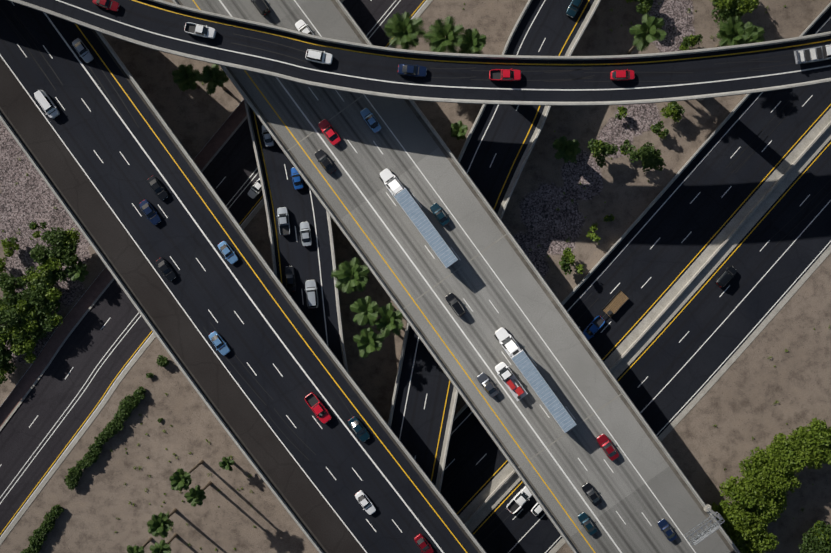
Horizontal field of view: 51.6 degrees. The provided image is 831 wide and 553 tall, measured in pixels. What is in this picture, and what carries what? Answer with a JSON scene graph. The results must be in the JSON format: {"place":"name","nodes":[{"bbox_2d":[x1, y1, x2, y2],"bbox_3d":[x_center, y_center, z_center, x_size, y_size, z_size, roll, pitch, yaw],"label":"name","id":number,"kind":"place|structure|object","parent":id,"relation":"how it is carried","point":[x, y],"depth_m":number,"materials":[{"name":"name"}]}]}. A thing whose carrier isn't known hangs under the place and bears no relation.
{"place":"outdoors","nodes":[
{"label":"outdoors","id":0,"kind":"place"},
{"bbox_2d":[0,0,425,536],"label":"asphalt roads","id":1,"kind":"structure","parent":0,"point":[83,350],"depth_m":169.96,"materials":[{"name":"asphalt"}]},
{"bbox_2d":[248,178,261,198],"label":"pickup truck","id":2,"kind":"object","parent":1,"relation":"on","point":[255,190],"depth_m":168.99,"materials":[{"name":"white paint"}]},
{"bbox_2d":[0,0,830,552],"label":"asphalt roads","id":3,"kind":"structure","parent":0,"point":[218,292],"depth_m":157.50,"materials":[{"name":"asphalt"}]},
{"bbox_2d":[34,90,59,118],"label":"van","id":4,"kind":"object","parent":3,"relation":"on","point":[47,104],"depth_m":155.85,"materials":[{"name":"white paint"}]},
{"bbox_2d":[72,38,93,62],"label":"sedan","id":5,"kind":"object","parent":3,"relation":"on","point":[83,51],"depth_m":156.59,"materials":[{"name":"blue paint"}]},
{"bbox_2d":[92,0,119,11],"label":"sedan","id":6,"kind":"object","parent":3,"relation":"on","point":[112,5],"depth_m":149.29,"materials":[{"name":"red paint"}]},
{"bbox_2d":[139,199,161,224],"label":"sedan","id":7,"kind":"object","parent":3,"relation":"on","point":[150,212],"depth_m":156.54,"materials":[{"name":"blue paint"}]},
{"bbox_2d":[147,176,168,200],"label":"sedan","id":8,"kind":"object","parent":3,"relation":"on","point":[158,188],"depth_m":156.57,"materials":[{"name":"black paint"}]},
{"bbox_2d":[156,257,176,280],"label":"sedan","id":9,"kind":"object","parent":3,"relation":"on","point":[166,269],"depth_m":156.56,"materials":[{"name":"black paint"}]},
{"bbox_2d":[184,22,215,38],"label":"pickup","id":10,"kind":"object","parent":3,"relation":"on","point":[206,31],"depth_m":149.17,"materials":[{"name":"white paint"}]},
{"bbox_2d":[209,331,229,354],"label":"sedan","id":11,"kind":"object","parent":3,"relation":"on","point":[219,343],"depth_m":156.53,"materials":[{"name":"blue paint"}]},
{"bbox_2d":[218,241,237,263],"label":"sedan","id":12,"kind":"object","parent":3,"relation":"on","point":[228,253],"depth_m":156.59,"materials":[{"name":"blue paint"}]},
{"bbox_2d":[0,29,481,552],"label":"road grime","id":13,"kind":"object","parent":3,"relation":"on","point":[162,335],"depth_m":157.49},
{"bbox_2d":[262,125,273,146],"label":"sedan","id":14,"kind":"object","parent":3,"relation":"on","point":[268,139],"depth_m":162.03,"materials":[{"name":"grey paint"}]},
{"bbox_2d":[276,207,290,235],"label":"pickup","id":15,"kind":"object","parent":3,"relation":"on","point":[283,220],"depth_m":161.83,"materials":[{"name":"grey paint"}]},
{"bbox_2d":[284,266,295,291],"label":"pickup truck","id":16,"kind":"object","parent":3,"relation":"on","point":[289,275],"depth_m":162.04,"materials":[{"name":"black paint"}]},
{"bbox_2d":[291,167,303,189],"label":"sedan","id":17,"kind":"object","parent":3,"relation":"on","point":[297,179],"depth_m":162.02,"materials":[{"name":"blue paint"}]},
{"bbox_2d":[299,222,311,246],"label":"sedan","id":18,"kind":"object","parent":3,"relation":"on","point":[305,231],"depth_m":162.03,"materials":[{"name":"grey paint"}]},
{"bbox_2d":[305,280,318,308],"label":"suv","id":19,"kind":"object","parent":3,"relation":"on","point":[311,293],"depth_m":161.55,"materials":[{"name":"grey paint"}]},
{"bbox_2d":[305,392,331,423],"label":"pickup","id":20,"kind":"object","parent":3,"relation":"on","point":[318,408],"depth_m":156.34,"materials":[{"name":"red paint"}]},
{"bbox_2d":[305,49,332,64],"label":"suv","id":21,"kind":"object","parent":3,"relation":"on","point":[324,57],"depth_m":149.03,"materials":[{"name":"white paint"}]},
{"bbox_2d":[348,416,369,441],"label":"sedan","id":22,"kind":"object","parent":3,"relation":"on","point":[358,429],"depth_m":156.46,"materials":[{"name":"blue paint"}]},
{"bbox_2d":[355,490,375,514],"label":"sedan","id":23,"kind":"object","parent":3,"relation":"on","point":[365,502],"depth_m":156.53,"materials":[{"name":"white paint"}]},
{"bbox_2d":[398,64,426,77],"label":"pickup truck","id":24,"kind":"object","parent":3,"relation":"on","point":[417,70],"depth_m":149.22,"materials":[{"name":"blue paint"}]},
{"bbox_2d":[0,0,830,552],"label":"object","id":25,"kind":"structure","parent":3,"relation":"on","point":[384,286],"depth_m":156.55,"materials":[{"name":"concrete"}]},
{"bbox_2d":[0,0,830,543],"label":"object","id":26,"kind":"object","parent":3,"relation":"on","point":[472,70],"depth_m":157.49,"materials":[{"name":"black"}]},
{"bbox_2d":[414,534,433,552],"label":"sedan","id":27,"kind":"object","parent":3,"relation":"on","point":[422,543],"depth_m":156.58,"materials":[{"name":"red paint"}]},
{"bbox_2d":[489,68,520,80],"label":"pickup","id":28,"kind":"object","parent":3,"relation":"on","point":[511,74],"depth_m":149.20,"materials":[{"name":"red paint"}]},
{"bbox_2d":[506,486,531,513],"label":"pickup","id":29,"kind":"object","parent":3,"relation":"on","point":[515,504],"depth_m":168.81,"materials":[{"name":"white paint"}]},
{"bbox_2d":[566,0,582,17],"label":"car","id":30,"kind":"object","parent":3,"relation":"on","point":[573,8],"depth_m":162.96,"materials":[{"name":"blue paint"}]},
{"bbox_2d":[582,290,628,339],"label":"truck with trailer","id":31,"kind":"object","parent":3,"relation":"on","point":[615,303],"depth_m":169.17,"materials":[{"name":"blue paint"}]},
{"bbox_2d":[610,69,634,80],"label":"car","id":32,"kind":"object","parent":3,"relation":"on","point":[621,75],"depth_m":149.16,"materials":[{"name":"red paint"}]},
{"bbox_2d":[715,266,736,287],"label":"suv","id":33,"kind":"object","parent":3,"relation":"on","point":[724,278],"depth_m":168.67,"materials":[{"name":"black paint"}]},
{"bbox_2d":[794,45,830,63],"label":"flatbed vehicle","id":34,"kind":"object","parent":3,"relation":"on","point":[813,54],"depth_m":148.60,"materials":[{"name":"white paint"}]},
{"bbox_2d":[0,0,830,552],"bbox_3d":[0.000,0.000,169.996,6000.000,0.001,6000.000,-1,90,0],"label":"ground","id":35,"kind":"structure","parent":0,"point":[706,440],"depth_m":170.00,"materials":[{"name":"soil"}]},
{"bbox_2d":[0,348,12,366],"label":"tree","id":36,"kind":"object","parent":35,"relation":"on","point":[5,355],"depth_m":166.36,"materials":[{"name":"green plant"}]},
{"bbox_2d":[0,325,14,350],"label":"tree","id":37,"kind":"object","parent":35,"relation":"on","point":[6,334],"depth_m":165.18,"materials":[{"name":"green plant"}]},
{"bbox_2d":[0,302,15,328],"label":"tree","id":38,"kind":"object","parent":35,"relation":"on","point":[3,307],"depth_m":165.43,"materials":[{"name":"green plant"}]},
{"bbox_2d":[0,362,16,383],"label":"tree","id":39,"kind":"object","parent":35,"relation":"on","point":[5,368],"depth_m":167.12,"materials":[{"name":"green plant"}]},
{"bbox_2d":[0,236,18,256],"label":"tree","id":40,"kind":"object","parent":35,"relation":"on","point":[9,251],"depth_m":167.64,"materials":[{"name":"green plant"}]},
{"bbox_2d":[0,272,23,304],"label":"tree","id":41,"kind":"object","parent":35,"relation":"on","point":[8,285],"depth_m":165.49,"materials":[{"name":"green plant"}]},
{"bbox_2d":[3,289,37,331],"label":"tree","id":42,"kind":"object","parent":35,"relation":"on","point":[26,321],"depth_m":165.30,"materials":[{"name":"green plant"}]},
{"bbox_2d":[7,334,36,363],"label":"tree","id":43,"kind":"object","parent":35,"relation":"on","point":[18,349],"depth_m":165.88,"materials":[{"name":"green plant"}]},
{"bbox_2d":[4,322,39,346],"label":"tree","id":44,"kind":"object","parent":35,"relation":"on","point":[17,338],"depth_m":165.66,"materials":[{"name":"green plant"}]},
{"bbox_2d":[11,292,43,322],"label":"tree","id":45,"kind":"object","parent":35,"relation":"on","point":[33,312],"depth_m":165.55,"materials":[{"name":"green plant"}]},
{"bbox_2d":[20,266,42,286],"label":"tree","id":46,"kind":"object","parent":35,"relation":"on","point":[25,280],"depth_m":166.54,"materials":[{"name":"green plant"}]},
{"bbox_2d":[28,536,43,548],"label":"bush","id":47,"kind":"object","parent":35,"relation":"on","point":[34,541],"depth_m":168.57,"materials":[{"name":"green plant"}]},
{"bbox_2d":[26,318,46,343],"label":"tree","id":48,"kind":"object","parent":35,"relation":"on","point":[39,329],"depth_m":166.75,"materials":[{"name":"green plant"}]},
{"bbox_2d":[28,221,47,238],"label":"tree","id":49,"kind":"object","parent":35,"relation":"on","point":[32,225],"depth_m":168.03,"materials":[{"name":"green plant"}]},
{"bbox_2d":[23,273,54,305],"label":"tree","id":50,"kind":"object","parent":35,"relation":"on","point":[35,281],"depth_m":165.72,"materials":[{"name":"green plant"}]},
{"bbox_2d":[28,276,61,315],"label":"tree","id":51,"kind":"object","parent":35,"relation":"on","point":[51,296],"depth_m":165.31,"materials":[{"name":"green plant"}]},
{"bbox_2d":[33,308,62,331],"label":"tree","id":52,"kind":"object","parent":35,"relation":"on","point":[52,321],"depth_m":166.30,"materials":[{"name":"green plant"}]},
{"bbox_2d":[36,260,67,283],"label":"tree","id":53,"kind":"object","parent":35,"relation":"on","point":[60,274],"depth_m":165.41,"materials":[{"name":"green plant"}]},
{"bbox_2d":[30,227,80,270],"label":"tree","id":54,"kind":"object","parent":35,"relation":"on","point":[62,252],"depth_m":164.66,"materials":[{"name":"green plant"}]},
{"bbox_2d":[67,466,83,478],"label":"bush","id":55,"kind":"object","parent":35,"relation":"on","point":[76,471],"depth_m":168.45,"materials":[{"name":"green plant"}]},
{"bbox_2d":[64,261,88,281],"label":"tree","id":56,"kind":"object","parent":35,"relation":"on","point":[79,271],"depth_m":165.86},
{"bbox_2d":[104,421,117,437],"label":"bush","id":57,"kind":"object","parent":35,"relation":"on","point":[111,431],"depth_m":168.41,"materials":[{"name":"green plant"}]},
{"bbox_2d":[119,394,135,411],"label":"bush","id":58,"kind":"object","parent":35,"relation":"on","point":[127,401],"depth_m":168.40,"materials":[{"name":"green plant"}]},
{"bbox_2d":[127,537,152,552],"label":"palm","id":59,"kind":"object","parent":35,"relation":"on","point":[134,549],"depth_m":158.76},
{"bbox_2d":[146,508,176,538],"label":"palm","id":60,"kind":"object","parent":35,"relation":"on","point":[161,524],"depth_m":158.58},
{"bbox_2d":[150,533,177,552],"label":"palm","id":61,"kind":"object","parent":35,"relation":"on","point":[162,546],"depth_m":159.13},
{"bbox_2d":[171,64,199,91],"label":"palm","id":62,"kind":"object","parent":35,"relation":"on","point":[185,76],"depth_m":161.56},
{"bbox_2d":[169,460,203,490],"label":"palm","id":63,"kind":"object","parent":35,"relation":"on","point":[180,479],"depth_m":155.64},
{"bbox_2d":[184,481,211,506],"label":"palm","id":64,"kind":"object","parent":35,"relation":"on","point":[195,496],"depth_m":159.19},
{"bbox_2d":[196,64,228,94],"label":"palm","id":65,"kind":"object","parent":35,"relation":"on","point":[217,75],"depth_m":160.60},
{"bbox_2d":[219,456,233,470],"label":"palm","id":66,"kind":"object","parent":35,"relation":"on","point":[225,463],"depth_m":165.93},
{"bbox_2d":[331,257,369,294],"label":"palm","id":67,"kind":"object","parent":35,"relation":"on","point":[355,277],"depth_m":157.41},
{"bbox_2d":[350,296,380,325],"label":"palm","id":68,"kind":"object","parent":35,"relation":"on","point":[366,309],"depth_m":157.08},
{"bbox_2d":[353,327,384,358],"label":"palm","id":69,"kind":"object","parent":35,"relation":"on","point":[369,340],"depth_m":158.01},
{"bbox_2d":[375,303,403,337],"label":"palm","id":70,"kind":"object","parent":35,"relation":"on","point":[389,321],"depth_m":157.34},
{"bbox_2d":[384,11,424,49],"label":"palm","id":71,"kind":"object","parent":35,"relation":"on","point":[405,31],"depth_m":159.34,"materials":[{"name":"plant"}]},
{"bbox_2d":[0,0,830,552],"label":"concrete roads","id":72,"kind":"structure","parent":35,"relation":"on","point":[500,486],"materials":[{"name":"concrete"}]},
{"bbox_2d":[0,57,365,552],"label":"asphalt roads","id":73,"kind":"structure","parent":72,"relation":"on","point":[211,374],"depth_m":157.50,"materials":[{"name":"asphalt"}]},
{"bbox_2d":[180,0,730,552],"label":"road deck","id":74,"kind":"structure","parent":72,"relation":"on","point":[622,490],"depth_m":157.50,"materials":[{"name":"concrete"}]},
{"bbox_2d":[251,0,270,15],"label":"suv","id":75,"kind":"object","parent":74,"relation":"on","point":[262,7],"depth_m":155.94,"materials":[{"name":"black paint"}]},
{"bbox_2d":[295,20,313,34],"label":"sedan","id":76,"kind":"object","parent":74,"relation":"on","point":[301,26],"depth_m":156.56,"materials":[{"name":"white paint"}]},
{"bbox_2d":[315,149,335,174],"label":"sedan","id":77,"kind":"object","parent":74,"relation":"on","point":[324,160],"depth_m":156.56,"materials":[{"name":"black paint"}]},
{"bbox_2d":[318,119,340,145],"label":"sedan","id":78,"kind":"object","parent":74,"relation":"on","point":[329,132],"depth_m":156.50,"materials":[{"name":"red paint"}]},
{"bbox_2d":[360,108,380,132],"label":"sedan","id":79,"kind":"object","parent":74,"relation":"on","point":[370,120],"depth_m":156.52,"materials":[{"name":"blue paint"}]},
{"bbox_2d":[379,168,457,268],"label":"semi truck","id":80,"kind":"object","parent":74,"relation":"on","point":[421,222],"depth_m":153.40,"materials":[{"name":"white paint"}]},
{"bbox_2d":[430,203,449,225],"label":"sedan","id":81,"kind":"object","parent":74,"relation":"on","point":[438,212],"depth_m":156.53,"materials":[{"name":"blue paint"}]},
{"bbox_2d":[445,293,465,316],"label":"pickup truck","id":82,"kind":"object","parent":74,"relation":"on","point":[452,300],"depth_m":156.21,"materials":[{"name":"black paint"}]},
{"bbox_2d":[177,0,735,552],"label":"parapet","id":83,"kind":"structure","parent":74,"relation":"on","point":[539,282],"depth_m":157.49,"materials":[{"name":"concrete"}]},
{"bbox_2d":[477,372,498,397],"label":"sedan","id":84,"kind":"object","parent":74,"relation":"on","point":[487,385],"depth_m":156.47,"materials":[{"name":"grey paint"}]},
{"bbox_2d":[495,362,527,400],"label":"tow truck","id":85,"kind":"object","parent":74,"relation":"on","point":[511,381],"depth_m":156.03,"materials":[{"name":"white paint"}]},
{"bbox_2d":[494,327,576,432],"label":"semi truck","id":86,"kind":"object","parent":74,"relation":"on","point":[539,385],"depth_m":153.40,"materials":[{"name":"white paint"}]},
{"bbox_2d":[577,512,596,535],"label":"sedan","id":87,"kind":"object","parent":74,"relation":"on","point":[587,523],"depth_m":156.59,"materials":[{"name":"blue paint"}]},
{"bbox_2d":[582,482,601,505],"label":"sedan","id":88,"kind":"object","parent":74,"relation":"on","point":[590,492],"depth_m":156.57,"materials":[{"name":"black paint"}]},
{"bbox_2d":[596,434,618,460],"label":"sedan","id":89,"kind":"object","parent":74,"relation":"on","point":[607,446],"depth_m":156.44,"materials":[{"name":"red paint"}]},
{"bbox_2d":[657,518,676,541],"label":"sedan","id":90,"kind":"object","parent":74,"relation":"on","point":[666,529],"depth_m":156.60,"materials":[{"name":"blue paint"}]},
{"bbox_2d":[684,504,724,544],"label":"sign gantry","id":91,"kind":"object","parent":74,"relation":"on","point":[704,533],"depth_m":150.56,"materials":[{"name":"grey"}]},
{"bbox_2d":[2,0,830,550],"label":"weeds","id":92,"kind":"object","parent":35,"relation":"on","point":[230,456],"depth_m":169.82,"materials":[{"name":"green plant"}]},
{"bbox_2d":[422,14,465,52],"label":"palm","id":93,"kind":"object","parent":35,"relation":"on","point":[443,36],"depth_m":159.26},
{"bbox_2d":[451,120,467,139],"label":"palm","id":94,"kind":"object","parent":35,"relation":"on","point":[459,130],"depth_m":166.68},
{"bbox_2d":[458,28,485,53],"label":"palm","id":95,"kind":"object","parent":35,"relation":"on","point":[473,41],"depth_m":160.31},
{"bbox_2d":[552,136,581,162],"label":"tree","id":96,"kind":"object","parent":35,"relation":"on","point":[569,150],"depth_m":163.63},
{"bbox_2d":[559,247,584,274],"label":"tree","id":97,"kind":"object","parent":35,"relation":"on","point":[567,258],"depth_m":166.81,"materials":[{"name":"green plant"}]},
{"bbox_2d":[586,223,599,240],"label":"tree","id":98,"kind":"object","parent":35,"relation":"on","point":[594,228],"depth_m":167.76,"materials":[{"name":"green plant"}]},
{"bbox_2d":[588,139,617,167],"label":"tree","id":99,"kind":"object","parent":35,"relation":"on","point":[604,149],"depth_m":165.95,"materials":[{"name":"green plant"}]},
{"bbox_2d":[620,139,635,155],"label":"tree","id":100,"kind":"object","parent":35,"relation":"on","point":[629,147],"depth_m":167.82,"materials":[{"name":"green plant"}]},
{"bbox_2d":[625,0,653,14],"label":"tree","id":101,"kind":"object","parent":35,"relation":"on","point":[644,7],"depth_m":165.55,"materials":[{"name":"green plant"}]},
{"bbox_2d":[627,141,665,171],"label":"tree","id":102,"kind":"object","parent":35,"relation":"on","point":[649,155],"depth_m":165.86,"materials":[{"name":"green plant"}]},
{"bbox_2d":[627,14,666,53],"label":"palm","id":103,"kind":"object","parent":35,"relation":"on","point":[647,32],"depth_m":156.50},
{"bbox_2d":[650,119,668,137],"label":"tree","id":104,"kind":"object","parent":35,"relation":"on","point":[656,128],"depth_m":167.60,"materials":[{"name":"green plant"}]},
{"bbox_2d":[660,101,684,121],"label":"tree","id":105,"kind":"object","parent":35,"relation":"on","point":[673,109],"depth_m":166.90,"materials":[{"name":"green plant"}]},
{"bbox_2d":[679,34,702,50],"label":"tree","id":106,"kind":"object","parent":35,"relation":"on","point":[692,40],"depth_m":167.64,"materials":[{"name":"green plant"}]},
{"bbox_2d":[709,499,745,532],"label":"tree","id":107,"kind":"object","parent":35,"relation":"on","point":[724,509],"depth_m":164.08,"materials":[{"name":"green plant"}]},
{"bbox_2d":[715,15,753,46],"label":"palm","id":108,"kind":"object","parent":35,"relation":"on","point":[733,30],"depth_m":160.42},
{"bbox_2d":[711,0,758,22],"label":"tree","id":109,"kind":"object","parent":35,"relation":"on","point":[727,9],"depth_m":164.12,"materials":[{"name":"green plant"}]},
{"bbox_2d":[719,455,780,527],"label":"tree","id":110,"kind":"object","parent":35,"relation":"on","point":[756,501],"depth_m":162.17,"materials":[{"name":"green plant"}]},
{"bbox_2d":[727,516,778,552],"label":"tree","id":111,"kind":"object","parent":35,"relation":"on","point":[755,537],"depth_m":163.19,"materials":[{"name":"green plant"}]},
{"bbox_2d":[744,21,764,43],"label":"palm","id":112,"kind":"object","parent":35,"relation":"on","point":[756,36],"depth_m":163.30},
{"bbox_2d":[742,446,800,497],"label":"tree","id":113,"kind":"object","parent":35,"relation":"on","point":[780,482],"depth_m":162.61,"materials":[{"name":"green plant"}]},
{"bbox_2d":[773,489,787,512],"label":"tree","id":114,"kind":"object","parent":35,"relation":"on","point":[781,501],"depth_m":164.39,"materials":[{"name":"green plant"}]},
{"bbox_2d":[765,433,805,477],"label":"tree","id":115,"kind":"object","parent":35,"relation":"on","point":[783,447],"depth_m":163.02,"materials":[{"name":"green plant"}]},
{"bbox_2d":[787,417,830,469],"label":"tree","id":116,"kind":"object","parent":35,"relation":"on","point":[815,442],"depth_m":163.15,"materials":[{"name":"green plant"}]},
{"bbox_2d":[798,521,830,552],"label":"tree","id":117,"kind":"object","parent":35,"relation":"on","point":[817,539],"depth_m":165.27,"materials":[{"name":"green plant"}]},
{"bbox_2d":[0,0,830,552],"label":"lane markings","id":118,"kind":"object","parent":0,"point":[404,252],"materials":[{"name":"paint"}]},
{"bbox_2d":[0,0,830,552],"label":"yellow road lines","id":119,"kind":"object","parent":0,"point":[390,268],"depth_m":157.48,"materials":[{"name":"paint"}]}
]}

